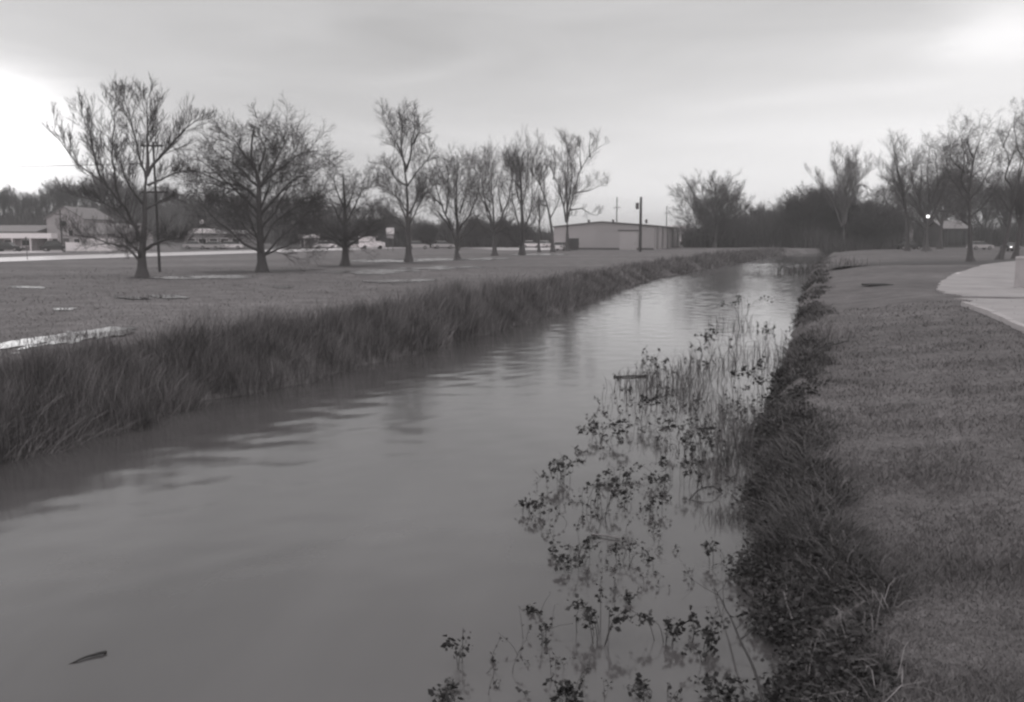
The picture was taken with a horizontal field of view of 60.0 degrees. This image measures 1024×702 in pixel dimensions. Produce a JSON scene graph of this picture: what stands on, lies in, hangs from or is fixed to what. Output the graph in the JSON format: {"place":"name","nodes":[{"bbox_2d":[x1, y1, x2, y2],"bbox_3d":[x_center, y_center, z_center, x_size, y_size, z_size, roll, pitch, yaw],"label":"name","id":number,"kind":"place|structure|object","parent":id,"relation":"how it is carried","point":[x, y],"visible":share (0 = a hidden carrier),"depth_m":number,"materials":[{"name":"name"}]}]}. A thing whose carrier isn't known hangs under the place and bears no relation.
{"place":"outdoors","nodes":[
{"label":"outdoors","id":0,"kind":"place"},
{"bbox_2d":[82,223,153,250],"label":"garage","id":1,"kind":"structure","parent":0,"point":[104,233],"depth_m":150.47,"materials":[{"name":"grey"}]},
{"bbox_2d":[0,247,419,261],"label":"road","id":2,"kind":"structure","parent":0,"point":[30,258],"depth_m":117.01,"materials":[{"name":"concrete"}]},
{"bbox_2d":[8,253,567,348],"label":"puddle","id":3,"kind":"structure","parent":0,"point":[69,334],"depth_m":29.90,"materials":[{"name":"liquid"}]},
{"bbox_2d":[0,267,595,368],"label":"meadow grass","id":4,"kind":"structure","parent":0,"point":[2,302],"depth_m":34.64,"materials":[{"name":"plant"}]},
{"bbox_2d":[6,207,682,245],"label":"hill","id":5,"kind":"structure","parent":0,"point":[180,243],"depth_m":239.94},
{"bbox_2d":[9,189,31,222],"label":"tree","id":6,"kind":"object","parent":5,"relation":"on","point":[19,203],"visible":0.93,"depth_m":265.43,"materials":[{"name":"grey plant"}]},
{"bbox_2d":[25,190,48,214],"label":"tree","id":7,"kind":"object","parent":5,"relation":"on","point":[41,201],"visible":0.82,"depth_m":270.50,"materials":[{"name":"grey plant"}]},
{"bbox_2d":[40,174,69,209],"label":"tree","id":8,"kind":"object","parent":5,"relation":"on","point":[52,194],"visible":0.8,"depth_m":263.87,"materials":[{"name":"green plant"}]},
{"bbox_2d":[42,175,80,207],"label":"tree","id":9,"kind":"object","parent":5,"relation":"on","point":[69,198],"visible":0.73,"depth_m":264.09,"materials":[{"name":"grey plant"}]},
{"bbox_2d":[0,185,426,244],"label":"hill undergrowth","id":10,"kind":"object","parent":5,"relation":"on","point":[35,218],"visible":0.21,"depth_m":255.43,"materials":[{"name":"plant"}]},
{"bbox_2d":[0,253,831,701],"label":"creek water","id":11,"kind":"structure","parent":0,"point":[370,533],"depth_m":10.32,"materials":[{"name":"liquid"}]},
{"bbox_2d":[428,677,463,701],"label":"bramble shoot","id":12,"kind":"object","parent":11,"relation":"in","point":[445,696],"visible":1,"depth_m":6.53,"materials":[{"name":"black plant"}]},
{"bbox_2d":[440,629,472,669],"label":"bramble shoot","id":13,"kind":"object","parent":11,"relation":"in","point":[447,643],"visible":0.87,"depth_m":7.04,"materials":[{"name":"black plant"}]},
{"bbox_2d":[518,492,552,518],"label":"bramble shoot","id":14,"kind":"object","parent":11,"relation":"in","point":[521,502],"visible":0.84,"depth_m":10.91,"materials":[{"name":"black plant"}]},
{"bbox_2d":[541,455,584,487],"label":"bramble shoot","id":15,"kind":"object","parent":11,"relation":"in","point":[562,464],"visible":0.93,"depth_m":12.30,"materials":[{"name":"black plant"}]},
{"bbox_2d":[542,676,584,701],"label":"bramble shoot","id":16,"kind":"object","parent":11,"relation":"in","point":[564,690],"visible":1,"depth_m":6.50,"materials":[{"name":"black plant"}]},
{"bbox_2d":[548,535,602,571],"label":"bramble shoot","id":17,"kind":"object","parent":11,"relation":"in","point":[575,559],"visible":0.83,"depth_m":9.15,"materials":[{"name":"black plant"}]},
{"bbox_2d":[564,477,634,523],"bbox_3d":[1.167,1.855,10.960,0.768,0.646,1.313,2,8,18],"label":"bramble shoot","id":18,"kind":"object","parent":11,"relation":"in","point":[611,485],"visible":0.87,"depth_m":10.94,"materials":[{"name":"black plant"}]},
{"bbox_2d":[565,583,638,646],"bbox_3d":[0.743,2.350,7.574,0.515,0.535,0.645,-4,8,-28],"label":"bramble shoot","id":19,"kind":"object","parent":11,"relation":"in","point":[615,620],"visible":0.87,"depth_m":7.47,"materials":[{"name":"black plant"}]},
{"bbox_2d":[576,418,632,442],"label":"bramble shoot","id":20,"kind":"object","parent":11,"relation":"in","point":[593,432],"visible":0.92,"depth_m":14.71,"materials":[{"name":"black plant"}]},
{"bbox_2d":[606,537,654,567],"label":"bramble shoot","id":21,"kind":"object","parent":11,"relation":"in","point":[615,544],"visible":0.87,"depth_m":9.18,"materials":[{"name":"black plant"}]},
{"bbox_2d":[487,321,790,701],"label":"flooded weeds","id":22,"kind":"object","parent":11,"relation":"in","point":[654,359],"visible":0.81,"depth_m":13.29,"materials":[{"name":"plant"}]},
{"bbox_2d":[628,669,650,701],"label":"bramble shoot","id":23,"kind":"object","parent":11,"relation":"in","point":[639,683],"visible":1,"depth_m":6.51,"materials":[{"name":"black plant"}]},
{"bbox_2d":[626,386,670,421],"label":"bramble shoot","id":24,"kind":"object","parent":11,"relation":"in","point":[642,399],"visible":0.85,"depth_m":16.37,"materials":[{"name":"black plant"}]},
{"bbox_2d":[633,456,672,484],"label":"bramble shoot","id":25,"kind":"object","parent":11,"relation":"in","point":[663,478],"visible":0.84,"depth_m":12.22,"materials":[{"name":"black plant"}]},
{"bbox_2d":[631,609,686,648],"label":"bramble shoot","id":26,"kind":"object","parent":11,"relation":"in","point":[676,632],"visible":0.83,"depth_m":7.46,"materials":[{"name":"black plant"}]},
{"bbox_2d":[605,357,727,396],"bbox_3d":[3.142,0.591,19.157,2.616,0.852,2.502,-4,8,-26],"label":"grass tuft","id":27,"kind":"object","parent":11,"relation":"in","point":[660,383],"visible":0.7,"depth_m":19.44,"materials":[{"name":"plant"}]},
{"bbox_2d":[676,455,704,487],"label":"bramble shoot","id":28,"kind":"object","parent":11,"relation":"in","point":[685,461],"visible":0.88,"depth_m":12.08,"materials":[{"name":"black plant"}]},
{"bbox_2d":[665,419,724,451],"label":"bramble shoot","id":29,"kind":"object","parent":11,"relation":"in","point":[698,428],"visible":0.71,"depth_m":14.17,"materials":[{"name":"black plant"}]},
{"bbox_2d":[638,351,755,388],"bbox_3d":[4.046,0.376,20.962,3.741,0.814,2.512,-5,9,-36],"label":"grass tuft","id":30,"kind":"object","parent":11,"relation":"in","point":[703,372],"visible":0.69,"depth_m":20.93,"materials":[{"name":"plant"}]},
{"bbox_2d":[653,376,759,409],"bbox_3d":[3.992,0.847,18.420,2.369,0.535,1.978,-2,8,-16],"label":"grass tuft","id":31,"kind":"object","parent":11,"relation":"in","point":[699,395],"visible":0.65,"depth_m":18.25,"materials":[{"name":"plant"}]},
{"bbox_2d":[681,605,732,661],"bbox_3d":[1.620,2.426,7.332,0.408,0.446,0.874,2,8,14],"label":"bramble shoot","id":32,"kind":"object","parent":11,"relation":"in","point":[707,633],"visible":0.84,"depth_m":7.34,"materials":[{"name":"black plant"}]},
{"bbox_2d":[668,390,754,423],"bbox_3d":[3.847,1.055,16.406,2.031,0.642,1.695,0,7,0],"label":"grass tuft","id":33,"kind":"object","parent":11,"relation":"in","point":[732,404],"visible":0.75,"depth_m":16.38,"materials":[{"name":"plant"}]},
{"bbox_2d":[673,340,758,372],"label":"grass tuft","id":34,"kind":"object","parent":11,"relation":"in","point":[733,355],"visible":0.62,"depth_m":23.28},
{"bbox_2d":[690,671,749,701],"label":"bramble shoot","id":35,"kind":"object","parent":11,"relation":"in","point":[732,689],"visible":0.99,"depth_m":6.60,"materials":[{"name":"black plant"}]},
{"bbox_2d":[694,496,754,525],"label":"grass tuft","id":36,"kind":"object","parent":11,"relation":"in","point":[721,516],"visible":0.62,"depth_m":10.76,"materials":[{"name":"plant"}]},
{"bbox_2d":[693,577,766,701],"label":"bare branch","id":37,"kind":"object","parent":11,"relation":"on","point":[755,674],"visible":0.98,"depth_m":7.08,"materials":[{"name":"grey wood"}]},
{"bbox_2d":[693,400,774,467],"bbox_3d":[3.248,1.292,13.513,1.899,0.916,1.748,-2,8,-15],"label":"grass tuft","id":38,"kind":"object","parent":11,"relation":"in","point":[727,449],"visible":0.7,"depth_m":13.35,"materials":[{"name":"plant"}]},
{"bbox_2d":[708,408,769,451],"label":"grass tuft","id":39,"kind":"object","parent":11,"relation":"in","point":[750,428],"visible":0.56,"depth_m":14.31,"materials":[{"name":"plant"}]},
{"bbox_2d":[695,328,795,356],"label":"grass tuft","id":40,"kind":"object","parent":11,"relation":"in","point":[736,349],"visible":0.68,"depth_m":25.64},
{"bbox_2d":[420,247,561,249],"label":"road","id":41,"kind":"structure","parent":0,"point":[517,248],"depth_m":172.41,"materials":[{"name":"asphalt"}]},
{"bbox_2d":[0,246,1023,701],"bbox_3d":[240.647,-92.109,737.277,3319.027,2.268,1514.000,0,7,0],"label":"ground","id":42,"kind":"structure","parent":0,"point":[916,284],"depth_m":26.76,"materials":[{"name":"plant"}]},
{"bbox_2d":[0,225,57,250],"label":"shop","id":43,"kind":"structure","parent":42,"relation":"on","point":[37,236],"depth_m":148.85,"materials":[{"name":"grey"}]},
{"bbox_2d":[40,241,65,251],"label":"parked car","id":44,"kind":"object","parent":42,"relation":"on","point":[51,245],"visible":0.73,"depth_m":141.17,"materials":[{"name":"grey paint"}]},
{"bbox_2d":[0,326,150,349],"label":"puddle","id":45,"kind":"object","parent":42,"relation":"on","point":[15,343],"visible":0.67,"depth_m":21.71,"materials":[{"name":"liquid"}]},
{"bbox_2d":[44,206,113,245],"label":"gabled house","id":46,"kind":"structure","parent":42,"relation":"on","point":[86,213],"depth_m":150.73,"materials":[{"name":"grey"}]},
{"bbox_2d":[65,242,110,251],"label":"panel fence","id":47,"kind":"object","parent":42,"relation":"on","point":[71,246],"visible":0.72,"depth_m":139.02,"materials":[{"name":"white"}]},
{"bbox_2d":[39,71,216,277],"bbox_3d":[-24.016,-10.497,52.366,12.221,12.503,7.280,3,8,22],"label":"bare tree","id":48,"kind":"object","parent":42,"relation":"on","point":[140,236],"visible":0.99,"depth_m":52.78,"materials":[{"name":"grey plant"}]},
{"bbox_2d":[140,142,168,271],"bbox_3d":[-24.560,-9.799,61.177,1.900,9.081,0.339,0,7,0],"label":"utility pole","id":49,"kind":"object","parent":42,"relation":"on","point":[158,246],"visible":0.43,"depth_m":61.09,"materials":[{"name":"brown wood"}]},
{"bbox_2d":[184,229,256,247],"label":"store","id":50,"kind":"structure","parent":42,"relation":"on","point":[198,237],"depth_m":183.51,"materials":[{"name":"grey"}]},
{"bbox_2d":[165,89,353,271],"bbox_3d":[-17.289,-11.717,60.890,13.306,12.748,10.460,0,7,0],"label":"bare tree","id":51,"kind":"object","parent":42,"relation":"on","point":[247,159],"visible":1,"depth_m":60.65,"materials":[{"name":"grey plant"}]},
{"bbox_2d":[206,268,324,272],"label":"bare soil","id":52,"kind":"structure","parent":42,"relation":"on","point":[252,271],"depth_m":62.05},
{"bbox_2d":[295,148,397,265],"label":"bare tree","id":53,"kind":"object","parent":42,"relation":"on","point":[345,245],"visible":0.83,"depth_m":72.91,"materials":[{"name":"grey plant"}]},
{"bbox_2d":[359,236,384,248],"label":"car","id":54,"kind":"object","parent":42,"relation":"on","point":[365,245],"visible":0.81,"depth_m":167.79,"materials":[{"name":"white paint"}]},
{"bbox_2d":[318,269,435,273],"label":"puddle","id":55,"kind":"object","parent":42,"relation":"on","point":[374,271],"visible":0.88,"depth_m":61.90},
{"bbox_2d":[0,245,792,464],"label":"bank reeds","id":56,"kind":"object","parent":42,"relation":"on","point":[244,374],"visible":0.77,"depth_m":20.25,"materials":[{"name":"plant"}]},
{"bbox_2d":[362,96,448,261],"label":"bare tree","id":57,"kind":"object","parent":42,"relation":"on","point":[421,194],"visible":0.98,"depth_m":82.58,"materials":[{"name":"grey plant"}]},
{"bbox_2d":[410,218,440,243],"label":"bare shrub","id":58,"kind":"object","parent":42,"relation":"on","point":[424,233],"visible":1,"depth_m":187.14,"materials":[{"name":"grey plant"}]},
{"bbox_2d":[348,218,553,247],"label":"field edge undergrowth","id":59,"kind":"object","parent":42,"relation":"on","point":[440,236],"visible":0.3,"depth_m":193.35,"materials":[{"name":"plant"}]},
{"bbox_2d":[403,135,499,258],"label":"bare tree","id":60,"kind":"object","parent":42,"relation":"on","point":[448,195],"visible":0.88,"depth_m":93.18,"materials":[{"name":"grey plant"}]},
{"bbox_2d":[455,216,488,247],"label":"bare shrub","id":61,"kind":"object","parent":42,"relation":"on","point":[469,235],"visible":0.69,"depth_m":182.32,"materials":[{"name":"black plant"}]},
{"bbox_2d":[453,134,546,255],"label":"bare tree","id":62,"kind":"object","parent":42,"relation":"on","point":[493,225],"visible":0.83,"depth_m":110.72,"materials":[{"name":"grey plant"}]},
{"bbox_2d":[491,212,520,247],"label":"bare shrub","id":63,"kind":"object","parent":42,"relation":"on","point":[511,233],"visible":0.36,"depth_m":182.57,"materials":[{"name":"black plant"}]},
{"bbox_2d":[497,125,547,254],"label":"bare tree","id":64,"kind":"object","parent":42,"relation":"on","point":[522,251],"visible":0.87,"depth_m":114.43,"materials":[{"name":"grey plant"}]},
{"bbox_2d":[530,186,550,251],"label":"bare tree","id":65,"kind":"object","parent":42,"relation":"on","point":[539,215],"visible":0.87,"depth_m":135.54,"materials":[{"name":"grey plant"}]},
{"bbox_2d":[528,157,570,251],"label":"bare tree","id":66,"kind":"object","parent":42,"relation":"on","point":[552,247],"visible":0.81,"depth_m":135.05,"materials":[{"name":"grey plant"}]},
{"bbox_2d":[534,127,609,250],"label":"bare tree","id":67,"kind":"object","parent":42,"relation":"on","point":[566,178],"visible":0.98,"depth_m":145.14,"materials":[{"name":"grey plant"}]},
{"bbox_2d":[552,219,679,249],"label":"warehouse","id":68,"kind":"structure","parent":42,"relation":"on","point":[604,235],"depth_m":161.15,"materials":[{"name":"metal"}]},
{"bbox_2d":[619,231,636,249],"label":"sliding door","id":69,"kind":"structure","parent":68,"relation":"in","point":[628,239],"depth_m":159.88,"materials":[{"name":"metal"}]},
{"bbox_2d":[667,166,755,247],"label":"bare tree","id":70,"kind":"object","parent":42,"relation":"on","point":[701,209],"visible":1,"depth_m":186.27,"materials":[{"name":"grey plant"}]},
{"bbox_2d":[730,356,776,400],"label":"bramble shoot","id":71,"kind":"object","parent":42,"relation":"on","point":[743,368],"visible":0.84,"depth_m":18.44,"materials":[{"name":"black plant"}]},
{"bbox_2d":[743,201,775,225],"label":"bare shrub","id":72,"kind":"object","parent":42,"relation":"on","point":[759,207],"visible":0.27,"depth_m":225.10,"materials":[{"name":"grey plant"}]},
{"bbox_2d":[738,334,794,362],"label":"grass tuft","id":73,"kind":"object","parent":42,"relation":"on","point":[765,352],"visible":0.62,"depth_m":24.27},
{"bbox_2d":[766,196,812,238],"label":"bare shrub","id":74,"kind":"object","parent":42,"relation":"on","point":[777,218],"visible":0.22,"depth_m":193.27,"materials":[{"name":"black plant"}]},
{"bbox_2d":[672,207,917,252],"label":"creek undergrowth","id":75,"kind":"object","parent":42,"relation":"on","point":[761,235],"visible":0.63,"depth_m":190.69,"materials":[{"name":"plant"}]},
{"bbox_2d":[765,180,841,242],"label":"bare shrub","id":76,"kind":"object","parent":42,"relation":"on","point":[799,213],"visible":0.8,"depth_m":185.88,"materials":[{"name":"grey plant"}]},
{"bbox_2d":[759,260,861,273],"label":"grass tuft","id":77,"kind":"object","parent":42,"relation":"on","point":[800,266],"visible":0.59,"depth_m":80.79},
{"bbox_2d":[707,255,946,701],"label":"bank weeds","id":78,"kind":"object","parent":42,"relation":"on","point":[840,497],"visible":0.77,"depth_m":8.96,"materials":[{"name":"plant"}]},
{"bbox_2d":[803,318,864,338],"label":"grass tuft","id":79,"kind":"object","parent":42,"relation":"on","point":[831,330],"visible":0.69,"depth_m":24.59,"materials":[{"name":"plant"}]},
{"bbox_2d":[804,140,879,246],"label":"bare tree","id":80,"kind":"object","parent":42,"relation":"on","point":[848,190],"visible":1,"depth_m":181.34,"materials":[{"name":"grey plant"}]},
{"bbox_2d":[804,183,879,240],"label":"bare shrub","id":81,"kind":"object","parent":42,"relation":"on","point":[833,219],"visible":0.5,"depth_m":185.61,"materials":[{"name":"black plant"}]},
{"bbox_2d":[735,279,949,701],"bbox_3d":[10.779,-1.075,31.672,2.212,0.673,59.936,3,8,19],"label":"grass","id":82,"kind":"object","parent":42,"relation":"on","point":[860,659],"visible":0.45,"depth_m":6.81,"materials":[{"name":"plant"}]},
{"bbox_2d":[816,254,880,268],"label":"grass tuft","id":83,"kind":"object","parent":42,"relation":"on","point":[847,263],"visible":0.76,"depth_m":75.15,"materials":[{"name":"plant"}]},
{"bbox_2d":[834,200,903,248],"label":"bare shrub","id":84,"kind":"object","parent":42,"relation":"on","point":[862,226],"visible":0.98,"depth_m":181.52,"materials":[{"name":"grey plant"}]},
{"bbox_2d":[858,198,919,244],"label":"bare shrub","id":85,"kind":"object","parent":42,"relation":"on","point":[899,223],"visible":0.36,"depth_m":185.67,"materials":[{"name":"black plant"}]},
{"bbox_2d":[871,127,929,250],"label":"bare tree","id":86,"kind":"object","parent":42,"relation":"on","point":[898,171],"visible":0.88,"depth_m":147.62,"materials":[{"name":"grey plant"}]},
{"bbox_2d":[873,181,929,221],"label":"tree","id":87,"kind":"object","parent":42,"relation":"on","point":[899,203],"visible":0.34,"depth_m":230.86,"materials":[{"name":"grey plant"}]},
{"bbox_2d":[795,299,1023,701],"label":"lawn grass","id":88,"kind":"structure","parent":42,"relation":"on","point":[936,574],"depth_m":9.08,"materials":[{"name":"plant"}]},
{"bbox_2d":[806,198,1023,247],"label":"undergrowth","id":89,"kind":"object","parent":42,"relation":"on","point":[993,237],"visible":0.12,"depth_m":230.87,"materials":[{"name":"plant"}]},
{"bbox_2d":[890,169,940,239],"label":"tree","id":90,"kind":"object","parent":42,"relation":"on","point":[917,197],"visible":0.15,"depth_m":235.07,"materials":[{"name":"grey plant"}]},
{"bbox_2d":[876,126,980,250],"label":"bare tree","id":91,"kind":"object","parent":42,"relation":"on","point":[930,208],"visible":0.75,"depth_m":145.15,"materials":[{"name":"grey plant"}]},
{"bbox_2d":[911,151,977,248],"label":"bare tree","id":92,"kind":"object","parent":42,"relation":"on","point":[940,242],"visible":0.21,"depth_m":168.18,"materials":[{"name":"grey plant"}]},
{"bbox_2d":[909,166,984,220],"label":"tree","id":93,"kind":"object","parent":42,"relation":"on","point":[945,196],"visible":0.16,"depth_m":230.71,"materials":[{"name":"grey plant"}]},
{"bbox_2d":[928,221,967,246],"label":"house","id":94,"kind":"structure","parent":42,"relation":"on","point":[952,237],"depth_m":193.57,"materials":[{"name":"concrete"}]},
{"bbox_2d":[945,231,965,244],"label":"window","id":95,"kind":"structure","parent":94,"relation":"in","point":[951,235],"depth_m":193.42,"materials":[{"name":"glass"}]},
{"bbox_2d":[912,104,1023,261],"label":"bare tree","id":96,"kind":"object","parent":42,"relation":"on","point":[969,215],"visible":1,"depth_m":84.84,"materials":[{"name":"grey plant"}]},
{"bbox_2d":[935,163,1009,220],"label":"tree","id":97,"kind":"object","parent":42,"relation":"on","point":[974,186],"visible":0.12,"depth_m":235.11,"materials":[{"name":"grey plant"}]},
{"bbox_2d":[951,171,1011,239],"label":"tree","id":98,"kind":"object","parent":42,"relation":"on","point":[985,213],"visible":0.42,"depth_m":230.51,"materials":[{"name":"grey plant"}]},
{"bbox_2d":[971,165,1023,239],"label":"tree","id":99,"kind":"object","parent":42,"relation":"on","point":[998,217],"visible":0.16,"depth_m":235.42,"materials":[{"name":"grey plant"}]},
{"bbox_2d":[978,96,1023,259],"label":"bare tree","id":100,"kind":"object","parent":42,"relation":"on","point":[1000,255],"visible":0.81,"depth_m":91.25,"materials":[{"name":"grey plant"}]},
{"bbox_2d":[981,169,1023,243],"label":"tree","id":101,"kind":"object","parent":42,"relation":"on","point":[1014,217],"visible":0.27,"depth_m":227.95,"materials":[{"name":"grey plant"}]},
{"bbox_2d":[984,107,1023,258],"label":"bare tree","id":102,"kind":"object","parent":42,"relation":"on","point":[1018,208],"visible":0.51,"depth_m":96.67,"materials":[{"name":"grey plant"}]},
{"bbox_2d":[0,0,1023,232],"label":"sky","id":103,"kind":"structure","parent":0,"point":[761,90],"materials":[{"name":"grey"}]},
{"bbox_2d":[828,259,1015,266],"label":"driveway","id":104,"kind":"structure","parent":0,"point":[933,262],"depth_m":82.88,"materials":[{"name":"concrete"}]},
{"bbox_2d":[936,261,1023,297],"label":"concrete pavement","id":105,"kind":"structure","parent":0,"point":[993,280],"depth_m":45.51,"materials":[{"name":"concrete"}]},
{"bbox_2d":[1014,256,1023,287],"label":"concrete post","id":106,"kind":"object","parent":105,"relation":"on","point":[1019,274],"visible":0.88,"depth_m":42.07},
{"bbox_2d":[954,298,1023,323],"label":"concrete pavement","id":107,"kind":"structure","parent":0,"point":[1009,307],"depth_m":31.17,"materials":[{"name":"concrete"}]},
{"bbox_2d":[961,301,1023,332],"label":"kerb","id":108,"kind":"structure","parent":107,"relation":"on","point":[1005,319],"depth_m":26.86,"materials":[{"name":"concrete"}]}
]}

